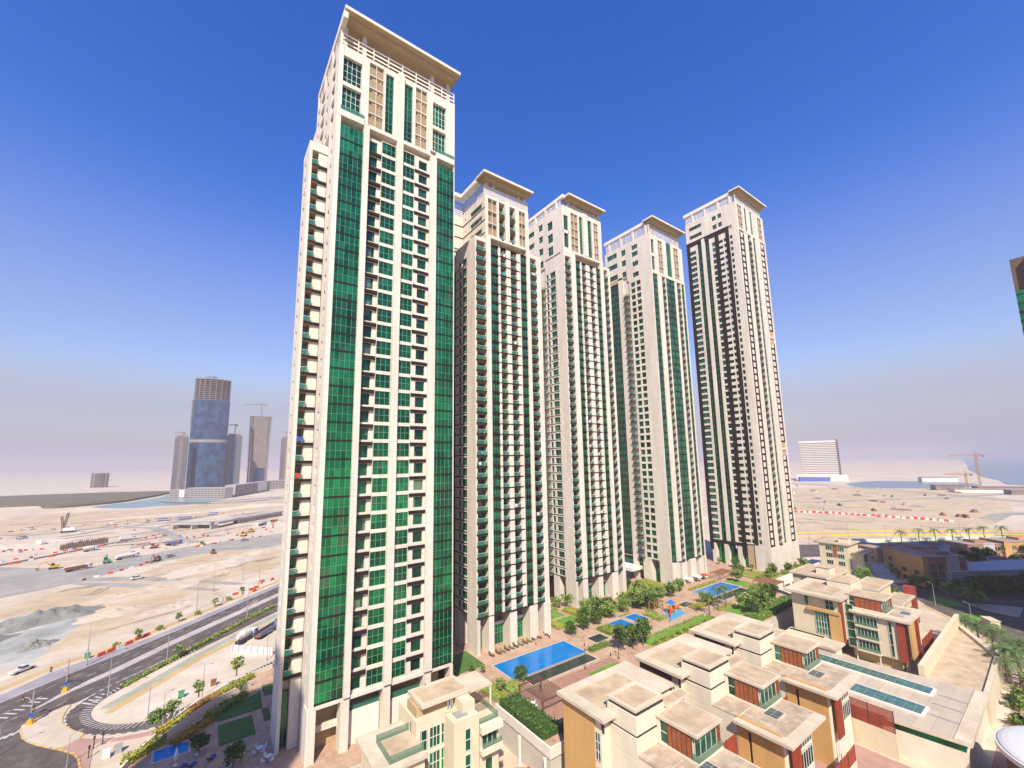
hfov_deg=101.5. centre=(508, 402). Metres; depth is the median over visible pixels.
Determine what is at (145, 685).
cycle path
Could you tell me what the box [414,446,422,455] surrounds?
window
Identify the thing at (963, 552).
garden tree
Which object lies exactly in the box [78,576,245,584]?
dusty road
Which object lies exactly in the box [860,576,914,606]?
roof
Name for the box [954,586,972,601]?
garden tree
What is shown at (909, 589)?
screen tower
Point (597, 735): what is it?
window
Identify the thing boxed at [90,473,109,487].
building
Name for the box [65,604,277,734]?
slip road
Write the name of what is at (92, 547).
truck
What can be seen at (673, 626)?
hedge
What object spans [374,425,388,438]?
window
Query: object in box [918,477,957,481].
site shed
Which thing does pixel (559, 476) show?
window
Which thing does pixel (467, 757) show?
window
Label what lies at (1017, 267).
office tower
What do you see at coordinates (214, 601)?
garden tree
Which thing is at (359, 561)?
window
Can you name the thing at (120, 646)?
road barrier
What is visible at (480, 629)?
lobby window
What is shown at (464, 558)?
window
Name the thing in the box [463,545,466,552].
window
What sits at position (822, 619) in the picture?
window
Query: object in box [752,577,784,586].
pergola
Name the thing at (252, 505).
sand heap
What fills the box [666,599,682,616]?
playground frame
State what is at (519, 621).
lobby window
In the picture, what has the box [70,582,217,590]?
dusty road
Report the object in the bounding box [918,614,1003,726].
walled terrace
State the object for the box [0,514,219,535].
dusty road
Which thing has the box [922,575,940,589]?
garden tree
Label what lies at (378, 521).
window
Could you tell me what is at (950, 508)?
sand field
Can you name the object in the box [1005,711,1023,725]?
shrub
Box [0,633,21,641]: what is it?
gravel heap
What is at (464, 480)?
window
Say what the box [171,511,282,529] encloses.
underpass bridge
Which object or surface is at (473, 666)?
shrub
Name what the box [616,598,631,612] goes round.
garden tree
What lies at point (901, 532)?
palm tree
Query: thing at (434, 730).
window
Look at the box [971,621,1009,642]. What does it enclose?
palm tree
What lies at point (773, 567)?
garden tree
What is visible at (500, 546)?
residential tower
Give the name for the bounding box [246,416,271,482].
high-rise building
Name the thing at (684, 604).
reflecting pool
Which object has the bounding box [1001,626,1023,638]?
side street
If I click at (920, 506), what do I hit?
material stack
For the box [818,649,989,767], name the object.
club building
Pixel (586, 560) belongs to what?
residential tower
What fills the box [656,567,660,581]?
lobby window
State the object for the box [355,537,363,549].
window
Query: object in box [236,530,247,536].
excavator
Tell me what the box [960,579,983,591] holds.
garden tree
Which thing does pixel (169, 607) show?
sand heap
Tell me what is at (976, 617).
lawn
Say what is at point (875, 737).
wall
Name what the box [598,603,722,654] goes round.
promenade
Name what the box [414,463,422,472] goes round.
window
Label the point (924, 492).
dusty road
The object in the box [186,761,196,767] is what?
sun lounger
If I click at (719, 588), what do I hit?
palm tree
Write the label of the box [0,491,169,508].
mangrove
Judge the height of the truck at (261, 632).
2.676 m
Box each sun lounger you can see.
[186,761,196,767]
[206,754,216,760]
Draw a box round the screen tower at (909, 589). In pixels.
[902,585,921,629]
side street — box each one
[895,583,937,588]
[902,588,1023,651]
[921,587,1023,607]
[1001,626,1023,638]
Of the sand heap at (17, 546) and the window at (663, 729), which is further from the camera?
the sand heap at (17, 546)
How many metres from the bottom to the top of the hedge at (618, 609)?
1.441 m
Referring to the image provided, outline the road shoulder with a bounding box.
[0,584,278,701]
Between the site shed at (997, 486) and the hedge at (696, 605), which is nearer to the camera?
the hedge at (696, 605)
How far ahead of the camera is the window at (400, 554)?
83.90 m
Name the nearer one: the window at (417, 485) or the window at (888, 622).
the window at (417, 485)
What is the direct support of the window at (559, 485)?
in the residential tower at (586, 560)
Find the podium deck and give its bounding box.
[127,551,799,767]
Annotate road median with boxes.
[35,593,277,709]
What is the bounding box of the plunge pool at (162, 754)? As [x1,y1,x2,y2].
[149,739,190,765]
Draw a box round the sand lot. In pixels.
[94,628,275,723]
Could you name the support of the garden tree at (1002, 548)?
on the ground at (892, 470)
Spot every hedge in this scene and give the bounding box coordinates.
[119,661,168,687]
[120,733,167,764]
[150,708,194,736]
[166,636,213,661]
[168,714,215,745]
[186,691,221,710]
[204,689,249,718]
[212,617,249,637]
[219,672,254,693]
[248,604,275,618]
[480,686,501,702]
[498,692,561,740]
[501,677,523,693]
[551,619,563,627]
[563,606,589,617]
[587,640,609,651]
[596,622,614,635]
[602,605,627,616]
[631,601,646,606]
[637,579,667,587]
[640,614,703,641]
[643,610,667,619]
[688,579,715,589]
[688,598,716,608]
[743,607,775,620]
[755,571,778,577]
[765,594,792,613]
[781,562,809,573]
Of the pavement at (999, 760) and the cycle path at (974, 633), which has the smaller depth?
the pavement at (999, 760)
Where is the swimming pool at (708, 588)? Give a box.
[690,582,741,596]
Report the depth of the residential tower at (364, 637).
85.73 m
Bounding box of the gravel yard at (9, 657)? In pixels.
[0,613,90,668]
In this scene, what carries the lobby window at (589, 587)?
in the residential tower at (586, 560)
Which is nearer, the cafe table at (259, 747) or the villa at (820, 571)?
the cafe table at (259, 747)
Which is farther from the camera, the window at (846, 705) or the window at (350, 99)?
the window at (350, 99)
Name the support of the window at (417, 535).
in the residential tower at (364, 637)
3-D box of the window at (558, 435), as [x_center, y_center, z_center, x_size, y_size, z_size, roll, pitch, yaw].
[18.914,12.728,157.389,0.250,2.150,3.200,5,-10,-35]
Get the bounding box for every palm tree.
[698,592,716,615]
[708,586,728,609]
[716,584,733,606]
[893,530,907,541]
[911,528,925,540]
[926,528,943,541]
[943,528,957,539]
[948,612,979,631]
[961,527,976,538]
[961,618,989,638]
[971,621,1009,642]
[975,526,989,536]
[979,625,1018,662]
[982,642,1023,681]
[987,653,1023,687]
[989,639,1023,676]
[991,644,1023,689]
[996,526,1008,536]
[1001,637,1023,671]
[1012,640,1023,658]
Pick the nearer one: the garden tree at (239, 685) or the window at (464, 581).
the garden tree at (239, 685)
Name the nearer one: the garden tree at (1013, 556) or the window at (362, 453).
the window at (362, 453)
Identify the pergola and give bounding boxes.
[518,675,560,711]
[648,599,663,611]
[709,569,732,580]
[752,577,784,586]
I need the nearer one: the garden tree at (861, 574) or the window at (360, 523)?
the window at (360, 523)
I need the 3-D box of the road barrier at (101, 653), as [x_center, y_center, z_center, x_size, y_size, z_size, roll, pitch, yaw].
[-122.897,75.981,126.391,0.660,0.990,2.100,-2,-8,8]
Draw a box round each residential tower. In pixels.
[270,5,460,767]
[453,169,550,656]
[528,192,626,607]
[604,215,707,586]
[683,185,799,570]
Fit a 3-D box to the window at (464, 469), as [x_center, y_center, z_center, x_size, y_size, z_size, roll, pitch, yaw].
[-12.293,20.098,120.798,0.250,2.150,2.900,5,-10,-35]
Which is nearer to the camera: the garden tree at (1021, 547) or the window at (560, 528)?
the window at (560, 528)
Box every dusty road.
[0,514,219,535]
[0,534,281,597]
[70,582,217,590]
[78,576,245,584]
[118,527,201,542]
[793,483,1023,501]
[793,494,1007,501]
[978,512,1023,519]
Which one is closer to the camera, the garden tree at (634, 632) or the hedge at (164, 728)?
the hedge at (164, 728)
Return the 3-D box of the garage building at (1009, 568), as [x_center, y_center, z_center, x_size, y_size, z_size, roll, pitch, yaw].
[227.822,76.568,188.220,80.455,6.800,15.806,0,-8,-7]
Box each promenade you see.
[476,604,647,664]
[597,587,679,609]
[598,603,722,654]
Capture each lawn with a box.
[214,691,261,721]
[218,715,255,745]
[262,683,272,695]
[262,707,270,720]
[452,651,484,675]
[551,612,564,618]
[554,615,578,624]
[588,663,616,674]
[644,615,714,645]
[656,594,667,598]
[723,579,750,585]
[724,604,752,614]
[928,597,967,606]
[963,613,981,619]
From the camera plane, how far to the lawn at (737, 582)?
170.48 m
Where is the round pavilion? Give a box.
[994,726,1023,767]
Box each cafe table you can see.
[256,745,263,751]
[265,753,272,759]
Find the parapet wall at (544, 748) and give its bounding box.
[495,703,563,759]
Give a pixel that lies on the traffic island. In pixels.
(50, 730)
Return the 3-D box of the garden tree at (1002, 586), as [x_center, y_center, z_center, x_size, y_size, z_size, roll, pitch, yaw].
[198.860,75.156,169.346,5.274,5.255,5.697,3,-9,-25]
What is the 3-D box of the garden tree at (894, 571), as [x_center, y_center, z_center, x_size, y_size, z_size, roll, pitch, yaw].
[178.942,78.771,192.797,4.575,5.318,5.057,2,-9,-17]
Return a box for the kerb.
[19,705,83,767]
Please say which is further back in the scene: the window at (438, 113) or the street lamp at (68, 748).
the window at (438, 113)
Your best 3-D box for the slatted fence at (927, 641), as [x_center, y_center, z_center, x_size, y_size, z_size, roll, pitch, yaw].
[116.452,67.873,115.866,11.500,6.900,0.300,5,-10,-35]
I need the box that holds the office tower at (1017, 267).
[1009,256,1023,333]
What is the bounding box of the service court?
[814,743,910,767]
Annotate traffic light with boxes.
[21,690,35,725]
[50,659,69,692]
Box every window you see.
[279,689,287,746]
[305,64,426,689]
[342,87,359,112]
[343,58,361,88]
[354,556,363,569]
[354,575,362,588]
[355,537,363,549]
[356,500,365,512]
[356,518,364,530]
[357,481,365,493]
[358,445,366,457]
[358,463,366,475]
[359,428,367,439]
[360,393,368,404]
[360,410,368,421]
[361,359,369,370]
[361,376,369,387]
[369,569,384,586]
[370,532,385,547]
[370,550,385,566]
[371,496,386,510]
[371,514,386,529]
[372,460,387,474]
[372,478,386,492]
[373,443,387,456]
[374,408,388,421]
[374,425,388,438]
[375,374,389,388]
[375,391,389,404]
[376,357,389,371]
[394,547,406,562]
[395,494,407,508]
[395,512,407,526]
[395,529,407,544]
[396,460,408,473]
[396,477,407,490]
[397,409,409,422]
[397,426,408,439]
[397,443,408,456]
[398,360,410,373]
[398,376,409,389]
[398,393,409,406]
[412,548,420,559]
[413,479,421,489]
[413,496,421,506]
[413,514,421,524]
[413,531,421,541]
[414,430,422,439]
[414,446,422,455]
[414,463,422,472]
[415,365,423,375]
[415,381,423,390]
[415,397,422,406]
[415,413,422,423]
[421,729,426,750]
[429,750,438,767]
[430,724,439,748]
[433,105,444,129]
[433,131,444,151]
[441,747,443,767]
[442,722,443,742]
[463,436,466,443]
[463,468,466,475]
[463,479,466,486]
[463,511,466,519]
[463,534,466,541]
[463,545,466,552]
[463,556,466,564]
[463,567,466,575]
[463,579,466,587]
[463,590,466,598]
[465,727,470,751]
[465,753,470,767]
[480,629,481,648]
[482,730,496,747]
[485,755,492,767]
[494,623,502,644]
[517,618,522,636]
[555,417,559,422]
[555,433,560,438]
[556,458,561,463]
[556,466,561,471]
[557,474,561,479]
[557,483,561,488]
[557,491,562,496]
[557,499,562,505]
[558,508,562,513]
[558,516,563,522]
[558,525,563,531]
[559,551,564,557]
[559,560,564,566]
[563,215,567,247]
[588,585,591,598]
[595,730,601,762]
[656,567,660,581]
[660,720,667,744]
[689,213,761,543]
[693,727,716,756]
[727,676,734,695]
[749,733,753,763]
[759,682,776,703]
[774,645,780,660]
[796,689,799,705]
[801,734,811,749]
[802,743,813,767]
[803,649,815,665]
[804,595,808,604]
[814,610,830,635]
[824,600,833,610]
[826,552,832,556]
[827,559,833,564]
[837,547,843,551]
[838,554,844,558]
[839,561,845,565]
[841,691,848,701]
[842,699,850,720]
[844,603,857,646]
[849,595,854,606]
[851,709,968,752]
[855,615,877,625]
[857,627,878,637]
[858,639,880,650]
[882,600,889,609]
[887,621,895,657]
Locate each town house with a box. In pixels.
[858,543,900,562]
[882,544,929,568]
[893,549,967,587]
[894,541,956,553]
[937,538,1002,555]
[969,555,1012,561]
[979,536,1023,557]
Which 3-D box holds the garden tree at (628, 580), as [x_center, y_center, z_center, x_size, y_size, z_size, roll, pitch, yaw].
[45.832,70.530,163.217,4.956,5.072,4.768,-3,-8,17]
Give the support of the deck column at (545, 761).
on the circle paving
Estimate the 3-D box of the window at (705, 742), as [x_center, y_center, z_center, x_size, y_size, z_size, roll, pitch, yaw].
[29.074,49.819,61.730,5.900,3.040,0.150,5,-10,-35]
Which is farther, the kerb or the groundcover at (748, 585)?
the groundcover at (748, 585)
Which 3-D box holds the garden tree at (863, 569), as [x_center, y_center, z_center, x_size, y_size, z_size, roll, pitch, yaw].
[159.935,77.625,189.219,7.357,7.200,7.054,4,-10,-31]
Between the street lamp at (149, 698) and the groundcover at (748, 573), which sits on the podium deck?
the groundcover at (748, 573)
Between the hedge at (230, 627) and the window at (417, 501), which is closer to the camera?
the window at (417, 501)
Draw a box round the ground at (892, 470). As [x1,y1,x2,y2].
[0,458,1023,767]
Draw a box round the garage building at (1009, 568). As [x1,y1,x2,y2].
[945,559,1023,587]
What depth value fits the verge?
128.59 m
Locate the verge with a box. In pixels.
[0,580,278,690]
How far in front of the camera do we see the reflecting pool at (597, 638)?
118.89 m
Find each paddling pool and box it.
[608,618,634,626]
[622,613,650,622]
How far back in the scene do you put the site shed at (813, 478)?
989.15 m
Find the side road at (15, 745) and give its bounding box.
[0,689,77,767]
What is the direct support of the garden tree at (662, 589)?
on the promenade at (669, 595)
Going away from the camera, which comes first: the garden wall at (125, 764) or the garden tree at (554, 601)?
the garden wall at (125, 764)
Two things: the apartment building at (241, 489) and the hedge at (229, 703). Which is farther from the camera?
the apartment building at (241, 489)
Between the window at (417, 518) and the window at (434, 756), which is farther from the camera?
the window at (417, 518)
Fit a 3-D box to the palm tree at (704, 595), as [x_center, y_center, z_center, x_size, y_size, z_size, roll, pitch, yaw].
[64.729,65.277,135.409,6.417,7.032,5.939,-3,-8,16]
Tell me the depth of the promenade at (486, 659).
119.42 m
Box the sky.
[0,0,1023,471]
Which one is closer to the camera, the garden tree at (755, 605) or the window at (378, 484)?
the window at (378, 484)
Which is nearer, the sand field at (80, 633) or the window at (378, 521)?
the window at (378, 521)
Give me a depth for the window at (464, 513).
119.23 m
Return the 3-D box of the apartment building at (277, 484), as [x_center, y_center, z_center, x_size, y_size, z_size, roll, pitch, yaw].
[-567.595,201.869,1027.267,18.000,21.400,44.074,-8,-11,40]
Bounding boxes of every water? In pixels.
[94,495,226,507]
[151,497,283,503]
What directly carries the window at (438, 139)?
in the residential tower at (364, 637)
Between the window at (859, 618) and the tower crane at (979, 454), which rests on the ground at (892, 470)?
the tower crane at (979, 454)
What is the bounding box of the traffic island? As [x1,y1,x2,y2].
[21,705,81,746]
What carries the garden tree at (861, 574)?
on the ground at (892, 470)
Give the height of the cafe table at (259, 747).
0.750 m
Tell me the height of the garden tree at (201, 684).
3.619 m
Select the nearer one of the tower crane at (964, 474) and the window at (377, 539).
the window at (377, 539)
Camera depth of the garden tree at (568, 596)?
144.92 m
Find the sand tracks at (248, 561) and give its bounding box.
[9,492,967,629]
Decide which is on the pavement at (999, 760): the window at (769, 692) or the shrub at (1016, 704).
the shrub at (1016, 704)
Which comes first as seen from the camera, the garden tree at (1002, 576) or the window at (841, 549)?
the garden tree at (1002, 576)
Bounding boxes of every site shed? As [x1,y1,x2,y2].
[798,477,830,480]
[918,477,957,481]
[929,484,964,489]
[947,488,1023,492]
[971,486,1023,487]
[1002,489,1023,494]
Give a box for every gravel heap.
[0,604,105,634]
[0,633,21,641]
[13,639,59,652]
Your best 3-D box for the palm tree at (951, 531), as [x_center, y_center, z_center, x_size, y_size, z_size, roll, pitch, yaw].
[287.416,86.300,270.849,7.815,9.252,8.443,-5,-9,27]
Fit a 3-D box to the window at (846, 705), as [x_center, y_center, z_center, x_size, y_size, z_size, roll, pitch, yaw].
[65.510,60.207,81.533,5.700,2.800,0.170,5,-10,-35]
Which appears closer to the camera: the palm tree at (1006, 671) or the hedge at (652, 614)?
the palm tree at (1006, 671)
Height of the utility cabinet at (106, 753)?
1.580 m
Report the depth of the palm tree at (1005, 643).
107.50 m
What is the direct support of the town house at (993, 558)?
on the ground at (892, 470)
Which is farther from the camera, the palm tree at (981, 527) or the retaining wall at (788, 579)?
the palm tree at (981, 527)
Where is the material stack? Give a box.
[910,505,924,507]
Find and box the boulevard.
[799,535,1013,556]
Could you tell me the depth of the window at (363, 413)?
83.78 m
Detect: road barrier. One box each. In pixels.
[97,651,105,656]
[106,647,114,652]
[116,643,124,648]
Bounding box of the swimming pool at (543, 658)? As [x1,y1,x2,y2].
[490,640,588,680]
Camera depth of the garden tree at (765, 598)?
137.52 m
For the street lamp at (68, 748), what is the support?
on the ground at (892, 470)
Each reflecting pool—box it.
[522,652,598,685]
[585,633,611,643]
[676,601,692,607]
[713,587,747,600]
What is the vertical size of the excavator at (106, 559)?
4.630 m
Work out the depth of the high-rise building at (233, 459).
969.92 m
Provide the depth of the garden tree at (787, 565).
183.95 m
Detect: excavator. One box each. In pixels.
[35,561,60,570]
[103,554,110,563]
[141,542,158,548]
[149,554,161,562]
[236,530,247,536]
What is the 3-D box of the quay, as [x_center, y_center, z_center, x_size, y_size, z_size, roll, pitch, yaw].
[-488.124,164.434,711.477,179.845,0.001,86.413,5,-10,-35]
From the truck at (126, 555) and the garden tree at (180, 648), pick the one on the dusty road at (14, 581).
the truck at (126, 555)
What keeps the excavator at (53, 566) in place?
on the dusty road at (14, 581)
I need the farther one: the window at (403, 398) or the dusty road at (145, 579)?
the dusty road at (145, 579)
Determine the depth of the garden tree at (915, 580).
178.29 m
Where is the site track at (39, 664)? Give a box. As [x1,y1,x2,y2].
[0,572,279,681]
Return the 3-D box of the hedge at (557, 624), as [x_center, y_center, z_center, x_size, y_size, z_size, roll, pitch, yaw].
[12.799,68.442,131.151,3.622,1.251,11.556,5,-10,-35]
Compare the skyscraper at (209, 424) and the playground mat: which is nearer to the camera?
the playground mat
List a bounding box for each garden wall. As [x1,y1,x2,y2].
[120,664,272,767]
[158,680,251,738]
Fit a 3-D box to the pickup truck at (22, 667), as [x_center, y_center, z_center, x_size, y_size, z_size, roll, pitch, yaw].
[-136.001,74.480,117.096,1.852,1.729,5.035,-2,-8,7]
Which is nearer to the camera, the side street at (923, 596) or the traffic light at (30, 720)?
the traffic light at (30, 720)
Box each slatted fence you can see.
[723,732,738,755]
[835,745,857,767]
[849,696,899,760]
[922,629,933,654]
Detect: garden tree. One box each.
[133,628,143,636]
[145,705,169,727]
[166,698,181,716]
[171,644,183,657]
[175,611,182,621]
[187,730,210,752]
[192,679,204,696]
[211,598,219,606]
[222,738,248,767]
[230,655,245,675]
[234,678,243,692]
[495,677,506,690]
[513,663,527,681]
[550,595,561,606]
[560,593,573,604]
[564,620,578,632]
[576,605,590,618]
[577,614,589,629]
[578,597,590,606]
[589,595,602,608]
[589,609,602,623]
[600,600,617,618]
[602,596,615,609]
[611,622,629,650]
[616,590,632,604]
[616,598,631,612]
[626,577,631,588]
[626,623,644,648]
[627,587,649,608]
[632,580,643,587]
[634,616,652,645]
[639,582,654,593]
[643,591,657,608]
[654,585,666,594]
[662,580,678,596]
[671,577,684,591]
[697,589,711,601]
[729,568,742,579]
[730,557,739,564]
[731,563,744,571]
[735,592,753,609]
[745,598,761,611]
[746,584,760,591]
[751,590,770,607]
[758,582,767,591]
[762,583,779,595]
[765,570,771,577]
[766,562,778,571]
[784,561,793,569]
[797,557,807,563]
[851,565,870,575]
[856,571,873,579]
[889,568,901,577]
[891,584,899,592]
[906,574,923,588]
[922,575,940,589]
[939,581,958,597]
[949,579,962,588]
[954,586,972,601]
[957,549,969,560]
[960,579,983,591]
[961,576,978,579]
[963,587,988,606]
[967,552,985,561]
[968,577,987,590]
[969,547,982,554]
[977,573,998,591]
[980,547,996,556]
[985,578,1009,594]
[990,582,1010,594]
[997,575,1010,584]
[999,544,1005,553]
[1003,576,1023,592]
[1008,554,1019,559]
[1014,576,1023,587]
[1018,545,1023,553]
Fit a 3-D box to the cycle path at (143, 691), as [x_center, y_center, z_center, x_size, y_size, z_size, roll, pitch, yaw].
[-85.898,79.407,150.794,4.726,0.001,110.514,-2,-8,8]
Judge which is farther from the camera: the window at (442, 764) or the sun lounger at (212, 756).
the sun lounger at (212, 756)
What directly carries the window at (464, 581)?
in the residential tower at (500, 546)
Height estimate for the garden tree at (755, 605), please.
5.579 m
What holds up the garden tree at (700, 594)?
on the podium deck
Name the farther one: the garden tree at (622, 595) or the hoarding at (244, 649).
the garden tree at (622, 595)
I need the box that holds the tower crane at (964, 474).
[944,471,972,487]
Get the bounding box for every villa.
[355,671,502,767]
[556,661,759,767]
[634,633,825,767]
[689,612,860,767]
[783,574,923,672]
[789,563,848,582]
[816,536,872,574]
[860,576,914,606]
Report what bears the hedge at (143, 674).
on the ground at (892, 470)
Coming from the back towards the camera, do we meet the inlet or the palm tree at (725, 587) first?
the inlet
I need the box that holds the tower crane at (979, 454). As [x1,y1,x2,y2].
[950,452,984,485]
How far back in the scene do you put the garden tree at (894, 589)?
164.30 m
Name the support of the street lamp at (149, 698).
on the sand lot
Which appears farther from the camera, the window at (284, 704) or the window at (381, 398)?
the window at (381, 398)
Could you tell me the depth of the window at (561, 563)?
151.09 m
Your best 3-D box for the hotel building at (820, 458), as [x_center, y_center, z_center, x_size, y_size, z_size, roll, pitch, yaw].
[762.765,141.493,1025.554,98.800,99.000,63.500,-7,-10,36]
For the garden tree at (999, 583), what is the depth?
168.24 m
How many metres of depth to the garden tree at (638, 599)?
141.24 m
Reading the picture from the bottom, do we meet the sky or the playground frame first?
the playground frame
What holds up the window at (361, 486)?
in the residential tower at (364, 637)
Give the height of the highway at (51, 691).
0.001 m
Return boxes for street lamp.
[66,729,83,767]
[85,622,98,665]
[107,654,120,696]
[147,680,160,716]
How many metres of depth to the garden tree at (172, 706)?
84.71 m
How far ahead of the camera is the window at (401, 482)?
85.89 m
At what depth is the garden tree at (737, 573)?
171.12 m
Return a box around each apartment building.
[169,489,186,498]
[187,487,232,497]
[225,481,269,496]
[266,480,284,488]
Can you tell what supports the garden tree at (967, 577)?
on the ground at (892, 470)
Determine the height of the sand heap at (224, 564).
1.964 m
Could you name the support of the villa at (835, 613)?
on the ground at (892, 470)
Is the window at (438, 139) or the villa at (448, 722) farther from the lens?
the window at (438, 139)
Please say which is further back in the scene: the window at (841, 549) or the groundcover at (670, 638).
the window at (841, 549)
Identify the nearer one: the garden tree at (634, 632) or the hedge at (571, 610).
the garden tree at (634, 632)
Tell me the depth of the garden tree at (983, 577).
173.03 m
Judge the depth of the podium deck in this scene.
82.86 m
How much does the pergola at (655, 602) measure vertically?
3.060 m
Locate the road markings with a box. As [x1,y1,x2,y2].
[0,586,278,739]
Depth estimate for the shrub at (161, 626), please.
145.58 m
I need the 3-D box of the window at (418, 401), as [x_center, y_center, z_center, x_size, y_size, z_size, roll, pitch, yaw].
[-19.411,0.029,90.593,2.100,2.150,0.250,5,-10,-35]
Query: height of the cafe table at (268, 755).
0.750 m
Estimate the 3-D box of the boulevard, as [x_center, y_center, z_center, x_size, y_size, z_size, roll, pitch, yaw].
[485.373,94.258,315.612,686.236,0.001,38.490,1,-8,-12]
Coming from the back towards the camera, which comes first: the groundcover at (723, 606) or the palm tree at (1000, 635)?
the groundcover at (723, 606)
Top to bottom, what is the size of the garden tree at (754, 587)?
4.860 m
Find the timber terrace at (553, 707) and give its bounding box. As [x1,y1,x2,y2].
[521,657,620,723]
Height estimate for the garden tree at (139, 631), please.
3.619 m
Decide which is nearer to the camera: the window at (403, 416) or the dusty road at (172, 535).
the window at (403, 416)
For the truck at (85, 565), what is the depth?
233.23 m
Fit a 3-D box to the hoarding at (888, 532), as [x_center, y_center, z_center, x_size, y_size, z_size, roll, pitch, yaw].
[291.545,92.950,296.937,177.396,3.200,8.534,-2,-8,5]
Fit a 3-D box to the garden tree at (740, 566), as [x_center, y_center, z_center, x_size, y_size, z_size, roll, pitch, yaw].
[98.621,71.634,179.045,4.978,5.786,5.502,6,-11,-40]
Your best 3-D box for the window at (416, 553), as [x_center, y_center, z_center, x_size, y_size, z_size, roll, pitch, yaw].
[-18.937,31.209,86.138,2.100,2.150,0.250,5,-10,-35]
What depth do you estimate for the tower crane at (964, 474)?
679.19 m
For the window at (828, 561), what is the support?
in the villa at (843, 552)
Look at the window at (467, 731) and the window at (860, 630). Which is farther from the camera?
the window at (860, 630)
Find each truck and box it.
[8,664,35,674]
[35,540,45,543]
[64,563,92,571]
[83,545,98,551]
[115,552,138,559]
[119,535,134,540]
[166,539,182,545]
[235,627,257,644]
[253,618,276,638]
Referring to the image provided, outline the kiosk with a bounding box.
[980,616,1000,627]
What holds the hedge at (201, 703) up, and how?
on the podium deck
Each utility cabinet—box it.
[84,652,90,659]
[101,747,111,760]
[113,742,122,754]
[178,689,184,698]
[210,678,216,686]
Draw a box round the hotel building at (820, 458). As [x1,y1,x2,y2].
[796,439,848,480]
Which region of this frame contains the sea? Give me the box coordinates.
[937,457,1023,484]
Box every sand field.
[0,478,278,495]
[0,500,283,534]
[0,548,280,654]
[792,487,1012,542]
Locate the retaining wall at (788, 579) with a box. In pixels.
[776,562,819,592]
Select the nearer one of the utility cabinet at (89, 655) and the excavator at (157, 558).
the utility cabinet at (89, 655)
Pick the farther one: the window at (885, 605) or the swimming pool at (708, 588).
the swimming pool at (708, 588)
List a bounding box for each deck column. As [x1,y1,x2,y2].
[518,735,520,765]
[543,757,546,767]
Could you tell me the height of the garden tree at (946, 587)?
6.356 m
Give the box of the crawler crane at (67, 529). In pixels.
[60,513,75,532]
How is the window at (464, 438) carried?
in the residential tower at (500, 546)
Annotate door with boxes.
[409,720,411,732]
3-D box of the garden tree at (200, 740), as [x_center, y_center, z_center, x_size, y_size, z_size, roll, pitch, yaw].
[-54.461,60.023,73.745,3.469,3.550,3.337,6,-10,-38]
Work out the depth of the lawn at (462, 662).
105.60 m
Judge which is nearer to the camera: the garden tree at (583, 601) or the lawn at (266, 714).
the lawn at (266, 714)
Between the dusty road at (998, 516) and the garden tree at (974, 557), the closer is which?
the garden tree at (974, 557)
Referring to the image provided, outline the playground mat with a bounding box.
[663,604,684,620]
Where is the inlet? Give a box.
[846,481,978,487]
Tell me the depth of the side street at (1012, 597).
166.38 m
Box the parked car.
[130,575,144,579]
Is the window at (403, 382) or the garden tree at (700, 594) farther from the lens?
the garden tree at (700, 594)
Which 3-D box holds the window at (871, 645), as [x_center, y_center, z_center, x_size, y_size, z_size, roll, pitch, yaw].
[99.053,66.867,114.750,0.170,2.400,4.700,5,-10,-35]
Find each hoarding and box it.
[231,644,273,654]
[797,530,1023,536]
[851,536,1023,541]
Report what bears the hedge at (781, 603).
on the podium deck
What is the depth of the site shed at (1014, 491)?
585.17 m
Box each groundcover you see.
[490,680,510,697]
[641,603,661,609]
[652,631,685,645]
[714,602,735,610]
[742,569,781,578]
[743,583,778,588]
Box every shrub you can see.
[111,641,121,647]
[154,625,164,629]
[468,663,475,670]
[1002,693,1023,710]
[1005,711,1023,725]
[1006,684,1023,700]
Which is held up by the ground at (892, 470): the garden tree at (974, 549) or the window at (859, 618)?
the garden tree at (974, 549)
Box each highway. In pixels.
[0,587,278,722]
[78,597,277,701]
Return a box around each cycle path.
[100,613,276,708]
[104,620,274,712]
[921,605,997,644]
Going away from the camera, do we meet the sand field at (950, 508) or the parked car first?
the parked car
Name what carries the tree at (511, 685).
on the podium deck
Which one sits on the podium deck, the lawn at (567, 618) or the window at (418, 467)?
the lawn at (567, 618)
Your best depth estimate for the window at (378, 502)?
82.72 m
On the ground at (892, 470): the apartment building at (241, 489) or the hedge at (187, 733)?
the apartment building at (241, 489)
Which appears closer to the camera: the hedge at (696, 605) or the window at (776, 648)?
the window at (776, 648)
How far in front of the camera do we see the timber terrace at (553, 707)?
92.78 m
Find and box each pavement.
[0,750,49,767]
[60,729,154,767]
[991,699,1023,767]
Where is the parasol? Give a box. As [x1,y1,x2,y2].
[173,747,178,766]
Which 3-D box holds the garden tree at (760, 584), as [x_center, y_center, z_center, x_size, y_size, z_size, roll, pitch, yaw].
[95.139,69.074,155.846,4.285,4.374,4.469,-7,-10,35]
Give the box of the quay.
[164,496,280,501]
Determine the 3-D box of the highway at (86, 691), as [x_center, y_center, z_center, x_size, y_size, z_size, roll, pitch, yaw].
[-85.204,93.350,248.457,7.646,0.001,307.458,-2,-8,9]
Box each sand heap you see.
[0,537,93,550]
[71,601,162,624]
[92,576,209,603]
[93,510,232,520]
[133,598,201,617]
[161,555,260,579]
[196,503,283,511]
[229,545,280,558]
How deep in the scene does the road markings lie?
100.71 m

